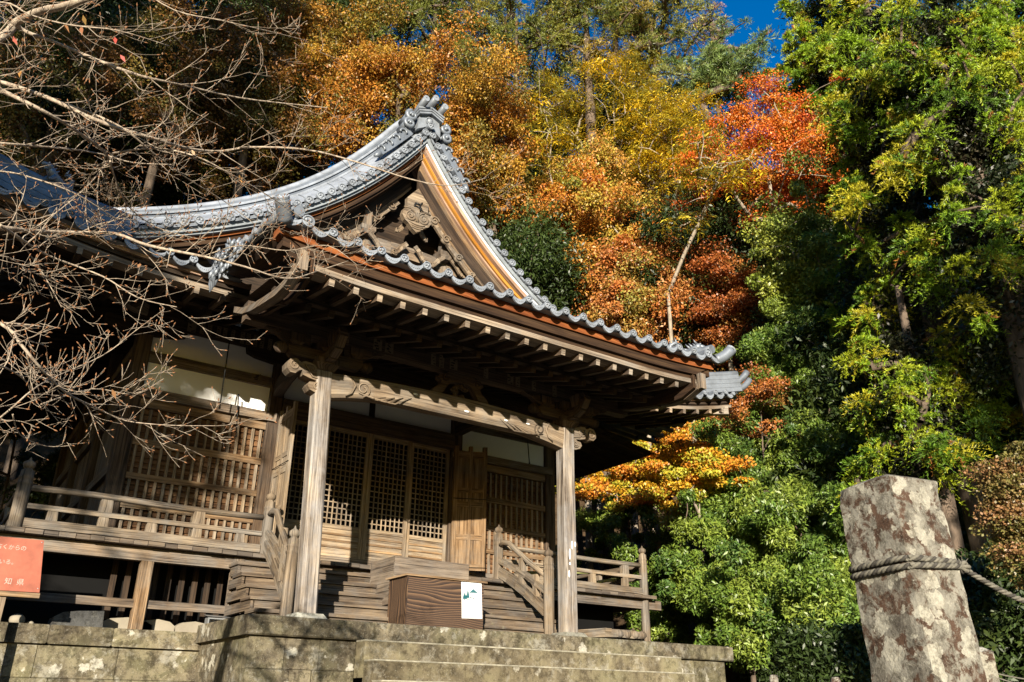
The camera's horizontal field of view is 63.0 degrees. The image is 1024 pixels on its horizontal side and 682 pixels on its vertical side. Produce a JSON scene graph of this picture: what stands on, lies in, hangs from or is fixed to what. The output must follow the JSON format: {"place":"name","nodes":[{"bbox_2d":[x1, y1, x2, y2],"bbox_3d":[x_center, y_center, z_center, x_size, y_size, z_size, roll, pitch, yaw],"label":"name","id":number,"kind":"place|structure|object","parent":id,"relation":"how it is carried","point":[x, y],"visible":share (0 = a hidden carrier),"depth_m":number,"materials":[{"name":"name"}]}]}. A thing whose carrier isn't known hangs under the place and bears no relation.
{"place":"outdoors","nodes":[
{"label":"outdoors","id":0,"kind":"place"},
{"bbox_2d":[0,169,1019,681],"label":"ground","id":1,"kind":"structure","parent":0,"point":[580,539],"depth_m":31.61,"materials":[{"name":"brown soil"}]},
{"bbox_2d":[0,536,43,619],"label":"notice board","id":2,"kind":"object","parent":1,"relation":"on","point":[20,564],"visible":1,"depth_m":11.56,"materials":[{"name":"orange paint"}]},
{"bbox_2d":[0,412,68,519],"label":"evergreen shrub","id":3,"kind":"object","parent":1,"relation":"on","point":[45,474],"visible":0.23,"depth_m":22.35,"materials":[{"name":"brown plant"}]},
{"bbox_2d":[0,0,158,198],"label":"evergreen tree","id":4,"kind":"object","parent":1,"relation":"on","point":[105,9],"visible":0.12,"depth_m":33.64,"materials":[{"name":"green plant"}]},
{"bbox_2d":[0,0,198,206],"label":"shaded tree","id":5,"kind":"object","parent":1,"relation":"on","point":[19,110],"visible":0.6,"depth_m":29.31,"materials":[{"name":"brown plant"}]},
{"bbox_2d":[0,622,200,681],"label":"terrace wall","id":6,"kind":"structure","parent":1,"relation":"on","point":[30,652],"depth_m":12.11,"materials":[{"name":"stone"}]},
{"bbox_2d":[9,614,24,622],"bbox_3d":[-7.069,3.983,11.927,0.208,0.173,0.196,16,-28,-31],"label":"round stone","id":7,"kind":"object","parent":6,"relation":"on","point":[17,618],"visible":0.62,"depth_m":11.87,"materials":[{"name":"stone"}]},
{"bbox_2d":[47,611,103,626],"bbox_3d":[-6.595,4.212,12.620,0.715,0.260,0.450,16,-28,-31],"label":"field stone","id":8,"kind":"object","parent":6,"relation":"on","point":[85,618],"visible":0.75,"depth_m":12.46,"materials":[{"name":"grey stone"}]},
{"bbox_2d":[103,617,151,629],"bbox_3d":[-6.152,4.523,13.273,0.793,0.234,0.230,16,-28,-31],"label":"stone","id":9,"kind":"object","parent":6,"relation":"on","point":[114,623],"visible":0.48,"depth_m":13.13,"materials":[{"name":"beige stone"}]},
{"bbox_2d":[142,619,174,630],"bbox_3d":[-5.769,4.634,13.515,0.573,0.234,0.230,16,-28,-31],"label":"stone","id":10,"kind":"object","parent":6,"relation":"on","point":[159,625],"visible":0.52,"depth_m":13.46,"materials":[{"name":"beige stone"}]},
{"bbox_2d":[174,622,203,632],"bbox_3d":[-5.291,4.772,13.817,0.641,0.234,0.230,16,-28,-31],"label":"plaster mound","id":11,"kind":"object","parent":6,"relation":"on","point":[187,627],"visible":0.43,"depth_m":13.69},
{"bbox_2d":[0,0,224,201],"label":"evergreen tree","id":12,"kind":"object","parent":1,"relation":"on","point":[149,54],"visible":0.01,"depth_m":43.89,"materials":[{"name":"green plant"}]},
{"bbox_2d":[0,0,244,479],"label":"evergreen tree","id":13,"kind":"object","parent":1,"relation":"on","point":[21,441],"visible":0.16,"depth_m":32.10,"materials":[{"name":"green plant"}]},
{"bbox_2d":[11,0,278,206],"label":"evergreen tree","id":14,"kind":"object","parent":1,"relation":"on","point":[216,2],"visible":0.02,"depth_m":37.17,"materials":[{"name":"brown plant"}]},
{"bbox_2d":[67,0,284,206],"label":"shaded tree","id":15,"kind":"object","parent":1,"relation":"on","point":[193,53],"visible":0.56,"depth_m":31.63,"materials":[{"name":"brown plant"}]},
{"bbox_2d":[78,21,330,204],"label":"evergreen tree","id":16,"kind":"object","parent":1,"relation":"on","point":[244,192],"visible":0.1,"depth_m":35.17,"materials":[{"name":"green plant"}]},
{"bbox_2d":[117,0,347,154],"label":"evergreen tree","id":17,"kind":"object","parent":1,"relation":"on","point":[200,5],"visible":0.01,"depth_m":44.14,"materials":[{"name":"brown plant"}]},
{"bbox_2d":[182,67,337,326],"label":"shaded tree","id":18,"kind":"object","parent":1,"relation":"on","point":[264,163],"visible":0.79,"depth_m":32.74,"materials":[{"name":"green plant"}]},
{"bbox_2d":[187,0,346,197],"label":"shaded tree","id":19,"kind":"object","parent":1,"relation":"on","point":[234,35],"visible":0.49,"depth_m":33.48,"materials":[{"name":"brown plant"}]},
{"bbox_2d":[248,0,412,172],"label":"orange tree","id":20,"kind":"object","parent":1,"relation":"on","point":[342,46],"visible":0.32,"depth_m":35.04,"materials":[{"name":"brown plant"}]},
{"bbox_2d":[224,0,453,172],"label":"evergreen tree","id":21,"kind":"object","parent":1,"relation":"on","point":[347,4],"visible":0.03,"depth_m":41.24,"materials":[{"name":"brown plant"}]},
{"bbox_2d":[310,0,435,163],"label":"conifer","id":22,"kind":"object","parent":1,"relation":"on","point":[398,33],"visible":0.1,"depth_m":41.78,"materials":[{"name":"green plant"}]},
{"bbox_2d":[348,0,521,124],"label":"conifer","id":23,"kind":"object","parent":1,"relation":"on","point":[427,5],"visible":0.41,"depth_m":40.41,"materials":[{"name":"green plant"}]},
{"bbox_2d":[194,613,733,681],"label":"stone platform","id":24,"kind":"structure","parent":1,"relation":"on","point":[248,647],"depth_m":11.95,"materials":[{"name":"grey stone"}]},
{"bbox_2d":[0,95,751,664],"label":"temple hall","id":25,"kind":"structure","parent":24,"relation":"on","point":[460,389],"depth_m":15.66,"materials":[{"name":"brown wood"}]},
{"bbox_2d":[204,615,230,623],"bbox_3d":[-4.639,4.606,13.528,0.681,0.310,0.240,16,-28,-31],"label":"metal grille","id":26,"kind":"object","parent":25,"relation":"attached to","point":[208,620],"visible":0.21,"depth_m":13.42,"materials":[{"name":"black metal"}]},
{"bbox_2d":[270,400,297,538],"bbox_3d":[-4.442,2.551,15.988,0.078,2.740,0.900,16,-28,-31],"label":"folding door","id":27,"kind":"structure","parent":25,"relation":"in","point":[287,421],"depth_m":16.04,"materials":[{"name":"brown wood"}]},
{"bbox_2d":[284,420,307,538],"bbox_3d":[-4.311,2.866,16.655,0.992,2.655,0.050,16,-28,-31],"label":"lattice door","id":28,"kind":"structure","parent":25,"relation":"in","point":[291,523],"depth_m":16.66,"materials":[{"name":"brown wood"}]},
{"bbox_2d":[321,425,370,558],"bbox_3d":[-3.461,3.087,17.136,0.992,2.655,0.050,16,-28,-31],"label":"lattice door","id":29,"kind":"structure","parent":25,"relation":"in","point":[344,541],"depth_m":17.07,"materials":[{"name":"brown wood"}]},
{"bbox_2d":[361,434,411,560],"bbox_3d":[-2.640,3.325,17.655,0.992,2.655,0.050,16,-28,-31],"label":"lattice door","id":30,"kind":"structure","parent":25,"relation":"in","point":[377,545],"depth_m":17.57,"materials":[{"name":"brown wood"}]},
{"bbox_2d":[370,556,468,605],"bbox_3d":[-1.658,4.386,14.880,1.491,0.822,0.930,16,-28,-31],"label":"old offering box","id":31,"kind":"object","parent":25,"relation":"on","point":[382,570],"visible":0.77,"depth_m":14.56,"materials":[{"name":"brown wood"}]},
{"bbox_2d":[405,442,449,561],"bbox_3d":[-1.848,3.579,18.212,0.992,2.655,0.050,16,-28,-31],"label":"lattice door","id":32,"kind":"structure","parent":25,"relation":"in","point":[420,547],"depth_m":18.18,"materials":[{"name":"brown wood"}]},
{"bbox_2d":[450,445,487,570],"bbox_3d":[-0.933,3.650,18.393,0.781,2.740,0.072,5,-24,-10],"label":"folding door","id":33,"kind":"structure","parent":25,"relation":"in","point":[469,490],"depth_m":18.36,"materials":[{"name":"brown wood"}]},
{"bbox_2d":[514,571,588,573],"bbox_3d":[1.123,5.115,18.445,2.658,0.324,0.076,17,-29,-33],"label":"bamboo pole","id":34,"kind":"object","parent":25,"relation":"on","point":[532,572],"visible":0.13,"depth_m":17.95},
{"bbox_2d":[596,578,616,582],"bbox_3d":[1.908,5.465,18.921,1.042,0.243,0.076,9,-25,-19],"label":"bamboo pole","id":35,"kind":"object","parent":25,"relation":"on","point":[607,580],"visible":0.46,"depth_m":19.01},
{"bbox_2d":[386,573,487,629],"bbox_3d":[-1.263,4.394,13.868,1.547,0.827,0.740,16,-28,-31],"label":"offering box","id":36,"kind":"object","parent":24,"relation":"on","point":[422,600],"visible":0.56,"depth_m":13.53,"materials":[{"name":"brown wood"}]},
{"bbox_2d":[461,582,481,618],"bbox_3d":[-0.668,4.317,13.902,0.432,0.592,0.007,16,-28,-31],"label":"paper poster","id":37,"kind":"object","parent":36,"relation":"attached to","point":[471,593],"visible":1,"depth_m":13.90,"materials":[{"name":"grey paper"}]},
{"bbox_2d":[358,19,655,237],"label":"evergreen tree","id":38,"kind":"object","parent":1,"relation":"on","point":[532,170],"visible":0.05,"depth_m":42.43,"materials":[{"name":"yellow plant"}]},
{"bbox_2d":[450,43,563,239],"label":"orange tree","id":39,"kind":"object","parent":1,"relation":"on","point":[486,205],"visible":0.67,"depth_m":34.81,"materials":[{"name":"brown plant"}]},
{"bbox_2d":[438,0,592,235],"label":"conifer","id":40,"kind":"object","parent":1,"relation":"on","point":[534,45],"visible":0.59,"depth_m":40.07,"materials":[{"name":"green plant"}]},
{"bbox_2d":[353,639,694,681],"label":"stone steps","id":41,"kind":"structure","parent":1,"relation":"on","point":[387,661],"depth_m":12.63,"materials":[{"name":"grey stone"}]},
{"bbox_2d":[482,197,601,320],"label":"evergreen tree","id":42,"kind":"object","parent":1,"relation":"on","point":[538,269],"visible":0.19,"depth_m":31.39,"materials":[{"name":"green plant"}]},
{"bbox_2d":[519,105,594,296],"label":"slim tree","id":43,"kind":"object","parent":1,"relation":"on","point":[548,164],"visible":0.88,"depth_m":34.04,"materials":[{"name":"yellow plant"}]},
{"bbox_2d":[530,129,640,579],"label":"orange tree","id":44,"kind":"object","parent":1,"relation":"on","point":[610,165],"visible":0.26,"depth_m":35.94,"materials":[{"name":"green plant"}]},
{"bbox_2d":[521,0,667,614],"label":"conifer","id":45,"kind":"object","parent":1,"relation":"on","point":[581,9],"visible":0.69,"depth_m":40.24,"materials":[{"name":"green plant"}]},
{"bbox_2d":[578,628,616,636],"bbox_3d":[1.724,6.142,17.552,1.204,0.228,0.180,16,-28,-31],"label":"spare timber","id":46,"kind":"object","parent":1,"relation":"on","point":[605,632],"visible":0.83,"depth_m":17.59,"materials":[{"name":"brown wood"}]},
{"bbox_2d":[578,628,600,631],"bbox_3d":[1.710,6.183,17.697,1.556,0.226,0.160,16,-28,-31],"label":"spare timber","id":47,"kind":"object","parent":46,"relation":"on","point":[589,630],"visible":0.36,"depth_m":17.57,"materials":[{"name":"brown wood"}]},
{"bbox_2d":[486,150,714,581],"bbox_3d":[3.236,1.163,32.681,13.779,19.716,8.039,3,-24,-5],"label":"orange tree","id":48,"kind":"object","parent":1,"relation":"on","point":[610,216],"visible":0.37,"depth_m":33.22,"materials":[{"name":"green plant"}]},
{"bbox_2d":[506,25,727,583],"bbox_3d":[4.765,-3.099,36.781,11.204,27.452,9.514,0,-24,2],"label":"yellow tree","id":49,"kind":"object","parent":1,"relation":"on","point":[618,75],"visible":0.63,"depth_m":38.90,"materials":[{"name":"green plant"}]},
{"bbox_2d":[556,472,698,629],"bbox_3d":[4.655,7.295,28.772,5.615,5.780,5.355,12,-26,-23],"label":"evergreen shrub","id":50,"kind":"object","parent":1,"relation":"on","point":[601,521],"visible":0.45,"depth_m":28.24,"materials":[{"name":"green plant"}]},
{"bbox_2d":[569,228,693,547],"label":"orange tree","id":51,"kind":"object","parent":1,"relation":"on","point":[623,302],"visible":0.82,"depth_m":31.46,"materials":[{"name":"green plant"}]},
{"bbox_2d":[555,421,711,554],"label":"golden maple","id":52,"kind":"object","parent":1,"relation":"on","point":[649,484],"visible":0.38,"depth_m":27.72,"materials":[{"name":"orange plant"}]},
{"bbox_2d":[524,46,757,442],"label":"evergreen tree","id":53,"kind":"object","parent":1,"relation":"on","point":[608,93],"visible":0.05,"depth_m":41.37,"materials":[{"name":"brown plant"}]},
{"bbox_2d":[596,98,713,196],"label":"slim tree","id":54,"kind":"object","parent":1,"relation":"on","point":[644,113],"visible":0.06,"depth_m":40.90,"materials":[{"name":"yellow plant"}]},
{"bbox_2d":[593,0,729,550],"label":"conifer","id":55,"kind":"object","parent":1,"relation":"on","point":[677,33],"visible":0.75,"depth_m":41.37,"materials":[{"name":"green plant"}]},
{"bbox_2d":[623,555,700,643],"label":"evergreen shrub","id":56,"kind":"object","parent":1,"relation":"on","point":[667,617],"visible":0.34,"depth_m":22.13,"materials":[{"name":"green plant"}]},
{"bbox_2d":[606,84,732,556],"bbox_3d":[7.092,-1.658,34.570,5.713,21.823,6.348,-6,-25,15],"label":"yellow tree","id":57,"kind":"object","parent":1,"relation":"on","point":[673,121],"visible":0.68,"depth_m":36.88,"materials":[{"name":"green plant"}]},
{"bbox_2d":[614,24,783,438],"bbox_3d":[9.173,-4.195,35.874,6.664,23.312,8.049,16,-28,-31],"label":"pine tree","id":58,"kind":"object","parent":1,"relation":"on","point":[717,66],"visible":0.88,"depth_m":39.07,"materials":[{"name":"green plant"}]},
{"bbox_2d":[546,172,853,371],"bbox_3d":[8.385,0.048,33.665,12.625,15.820,11.272,16,-28,-31],"label":"maple","id":59,"kind":"object","parent":1,"relation":"on","point":[724,219],"visible":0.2,"depth_m":31.97,"materials":[{"name":"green plant"}]},
{"bbox_2d":[649,438,759,565],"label":"golden maple","id":60,"kind":"object","parent":1,"relation":"on","point":[700,468],"visible":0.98,"depth_m":21.92,"materials":[{"name":"yellow plant"}]},
{"bbox_2d":[690,2,733,110],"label":"dry pine","id":61,"kind":"object","parent":1,"relation":"on","point":[713,26],"visible":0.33,"depth_m":47.41,"materials":[{"name":"green plant"}]},
{"bbox_2d":[652,119,779,622],"bbox_3d":[7.187,0.172,26.967,4.437,17.015,5.283,3,-24,-6],"label":"slim tree","id":62,"kind":"object","parent":1,"relation":"on","point":[717,183],"visible":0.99,"depth_m":29.40,"materials":[{"name":"orange plant"}]},
{"bbox_2d":[618,159,813,442],"bbox_3d":[8.649,-0.388,34.414,8.215,15.697,6.893,-7,-25,16],"label":"rust maple","id":63,"kind":"object","parent":1,"relation":"on","point":[700,194],"visible":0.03,"depth_m":35.15,"materials":[{"name":"orange plant"}]},
{"bbox_2d":[648,489,790,629],"bbox_3d":[5.057,6.587,20.837,3.909,5.690,3.523,16,-28,-31],"label":"evergreen shrub","id":64,"kind":"object","parent":1,"relation":"on","point":[676,563],"visible":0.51,"depth_m":20.46,"materials":[{"name":"green plant"}]},
{"bbox_2d":[668,220,771,439],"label":"rust maple","id":65,"kind":"object","parent":1,"relation":"on","point":[715,316],"visible":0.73,"depth_m":31.05,"materials":[{"name":"orange plant"}]},
{"bbox_2d":[672,537,792,681],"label":"evergreen shrub","id":66,"kind":"object","parent":1,"relation":"on","point":[731,593],"visible":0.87,"depth_m":17.45,"materials":[{"name":"green plant"}]},
{"bbox_2d":[699,15,767,177],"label":"pine tree","id":67,"kind":"object","parent":1,"relation":"on","point":[724,22],"visible":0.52,"depth_m":45.52,"materials":[{"name":"green plant"}]},
{"bbox_2d":[690,428,793,559],"bbox_3d":[6.584,5.527,22.810,3.490,5.787,3.835,5,-24,-9],"label":"evergreen shrub","id":68,"kind":"object","parent":1,"relation":"on","point":[727,497],"visible":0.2,"depth_m":22.29,"materials":[{"name":"green plant"}]},
{"bbox_2d":[701,361,804,490],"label":"rust maple","id":69,"kind":"object","parent":1,"relation":"on","point":[762,391],"visible":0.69,"depth_m":23.13,"materials":[{"name":"brown plant"}]},
{"bbox_2d":[667,68,848,461],"bbox_3d":[10.210,-1.589,29.083,8.310,17.533,5.792,0,-24,0],"label":"red maple","id":70,"kind":"object","parent":1,"relation":"on","point":[768,125],"visible":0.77,"depth_m":30.84,"materials":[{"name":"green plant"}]},
{"bbox_2d":[689,355,833,468],"bbox_3d":[7.630,3.973,23.622,4.882,8.089,5.390,8,-25,-16],"label":"evergreen shrub","id":71,"kind":"object","parent":1,"relation":"on","point":[706,424],"visible":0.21,"depth_m":23.82,"materials":[{"name":"green plant"}]},
{"bbox_2d":[734,633,792,681],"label":"evergreen shrub","id":72,"kind":"object","parent":1,"relation":"on","point":[763,675],"visible":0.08,"depth_m":17.78,"materials":[{"name":"plant"}]},
{"bbox_2d":[710,204,851,440],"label":"evergreen tree","id":73,"kind":"object","parent":1,"relation":"on","point":[763,320],"visible":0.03,"depth_m":30.42,"materials":[{"name":"green plant"}]},
{"bbox_2d":[713,296,852,386],"bbox_3d":[8.433,2.872,24.430,3.825,9.297,3.040,5,-24,-11],"label":"evergreen shrub","id":74,"kind":"object","parent":1,"relation":"on","point":[754,346],"visible":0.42,"depth_m":25.26,"materials":[{"name":"green plant"}]},
{"bbox_2d":[722,473,853,603],"bbox_3d":[6.902,5.524,18.699,3.503,5.366,3.971,2,-24,-4],"label":"evergreen shrub","id":75,"kind":"object","parent":1,"relation":"on","point":[781,517],"visible":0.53,"depth_m":18.65,"materials":[{"name":"green plant"}]},
{"bbox_2d":[737,148,848,355],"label":"yellow green tree","id":76,"kind":"object","parent":1,"relation":"on","point":[809,287],"visible":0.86,"depth_m":26.94,"materials":[{"name":"green plant"}]},
{"bbox_2d":[753,155,844,229],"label":"evergreen tree","id":77,"kind":"object","parent":1,"relation":"on","point":[815,193],"depth_m":40.68,"materials":[{"name":"green plant"}]},
{"bbox_2d":[759,0,875,218],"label":"cedar tree","id":78,"kind":"object","parent":1,"relation":"on","point":[802,65],"visible":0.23,"depth_m":33.12,"materials":[{"name":"green plant"}]},
{"bbox_2d":[774,553,861,639],"bbox_3d":[6.203,6.285,16.150,1.835,4.242,2.071,-1,-24,3],"label":"evergreen shrub","id":79,"kind":"object","parent":1,"relation":"on","point":[820,588],"visible":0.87,"depth_m":16.21,"materials":[{"name":"green plant"}]},
{"bbox_2d":[760,367,877,544],"bbox_3d":[8.409,4.212,21.849,3.511,6.983,3.892,1,-24,0],"label":"evergreen shrub","id":80,"kind":"object","parent":1,"relation":"on","point":[817,440],"visible":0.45,"depth_m":21.46,"materials":[{"name":"green plant"}]},
{"bbox_2d":[767,619,871,681],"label":"evergreen shrub","id":81,"kind":"object","parent":1,"relation":"on","point":[809,652],"visible":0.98,"depth_m":13.30,"materials":[{"name":"green plant"}]},
{"bbox_2d":[817,150,939,358],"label":"cedar tree","id":82,"kind":"object","parent":1,"relation":"on","point":[832,309],"visible":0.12,"depth_m":24.54,"materials":[{"name":"green plant"}]},
{"bbox_2d":[755,304,1023,623],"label":"evergreen tree","id":83,"kind":"object","parent":1,"relation":"on","point":[832,395],"visible":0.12,"depth_m":21.75,"materials":[{"name":"green plant"}]},
{"bbox_2d":[775,0,1021,236],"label":"evergreen tree","id":84,"kind":"object","parent":1,"relation":"on","point":[959,2],"visible":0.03,"depth_m":31.09,"materials":[{"name":"green plant"}]},
{"bbox_2d":[807,0,996,555],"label":"cedar tree","id":85,"kind":"object","parent":1,"relation":"on","point":[904,227],"visible":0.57,"depth_m":20.90,"materials":[{"name":"green plant"}]},
{"bbox_2d":[806,229,1023,551],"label":"evergreen tree","id":86,"kind":"object","parent":1,"relation":"on","point":[832,350],"visible":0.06,"depth_m":22.61,"materials":[{"name":"green plant"}]},
{"bbox_2d":[830,285,1018,555],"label":"cedar tree","id":87,"kind":"object","parent":1,"relation":"on","point":[904,423],"visible":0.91,"depth_m":17.32,"materials":[{"name":"green plant"}]},
{"bbox_2d":[868,0,1023,417],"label":"cedar tree","id":88,"kind":"object","parent":1,"relation":"on","point":[956,124],"visible":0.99,"depth_m":17.82,"materials":[{"name":"green plant"}]},
{"bbox_2d":[945,0,1023,449],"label":"cedar tree","id":89,"kind":"object","parent":1,"relation":"on","point":[1018,8],"visible":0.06,"depth_m":19.15,"materials":[{"name":"green plant"}]},
{"bbox_2d":[955,537,1023,681],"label":"evergreen shrub","id":90,"kind":"object","parent":1,"relation":"on","point":[997,618],"visible":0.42,"depth_m":10.32,"materials":[{"name":"green plant"}]},
{"bbox_2d":[958,440,1023,589],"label":"olive maple","id":91,"kind":"object","parent":1,"relation":"on","point":[1003,512],"visible":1,"depth_m":9.19,"materials":[{"name":"brown plant"}]},
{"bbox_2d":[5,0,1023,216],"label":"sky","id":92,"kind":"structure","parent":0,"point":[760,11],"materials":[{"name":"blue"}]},
{"bbox_2d":[612,629,646,639],"bbox_3d":[2.430,6.351,18.091,1.218,0.189,0.240,16,-28,-31],"label":"spare timber","id":93,"kind":"object","parent":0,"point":[630,634],"visible":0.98,"depth_m":18.08,"materials":[{"name":"brown wood"}]},
{"label":"courtyard","id":94,"kind":"structure","parent":0,"visible":0},
{"bbox_2d":[0,0,525,467],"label":"cherry tree","id":95,"kind":"object","parent":94,"relation":"on","point":[9,30],"visible":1,"depth_m":4.72,"materials":[{"name":"brown plant"}]},
{"bbox_2d":[769,675,778,681],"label":"stake","id":96,"kind":"object","parent":94,"relation":"on","point":[773,678],"visible":1,"depth_m":7.98,"materials":[{"name":"wood"}]},
{"bbox_2d":[831,677,840,681],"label":"stake","id":97,"kind":"object","parent":94,"relation":"on","point":[835,679],"visible":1,"depth_m":6.95,"materials":[{"name":"wood"}]},
{"bbox_2d":[840,474,986,681],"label":"stone post","id":98,"kind":"object","parent":94,"relation":"on","point":[917,625],"visible":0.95,"depth_m":3.52,"materials":[{"name":"grey stone"}]},
{"bbox_2d":[848,554,1023,603],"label":"rope","id":99,"kind":"object","parent":98,"relation":"attached to","point":[963,566],"visible":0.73,"depth_m":3.54,"materials":[{"name":"beige fabric"}]},
{"bbox_2d":[979,647,999,681],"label":"stone post","id":100,"kind":"object","parent":94,"relation":"on","point":[989,663],"visible":0.39,"depth_m":5.67,"materials":[{"name":"beige stone"}]},
{"bbox_2d":[997,673,1023,681],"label":"rope","id":101,"kind":"object","parent":100,"relation":"attached to","point":[1008,676],"visible":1,"depth_m":5.60,"materials":[{"name":"beige fabric"}]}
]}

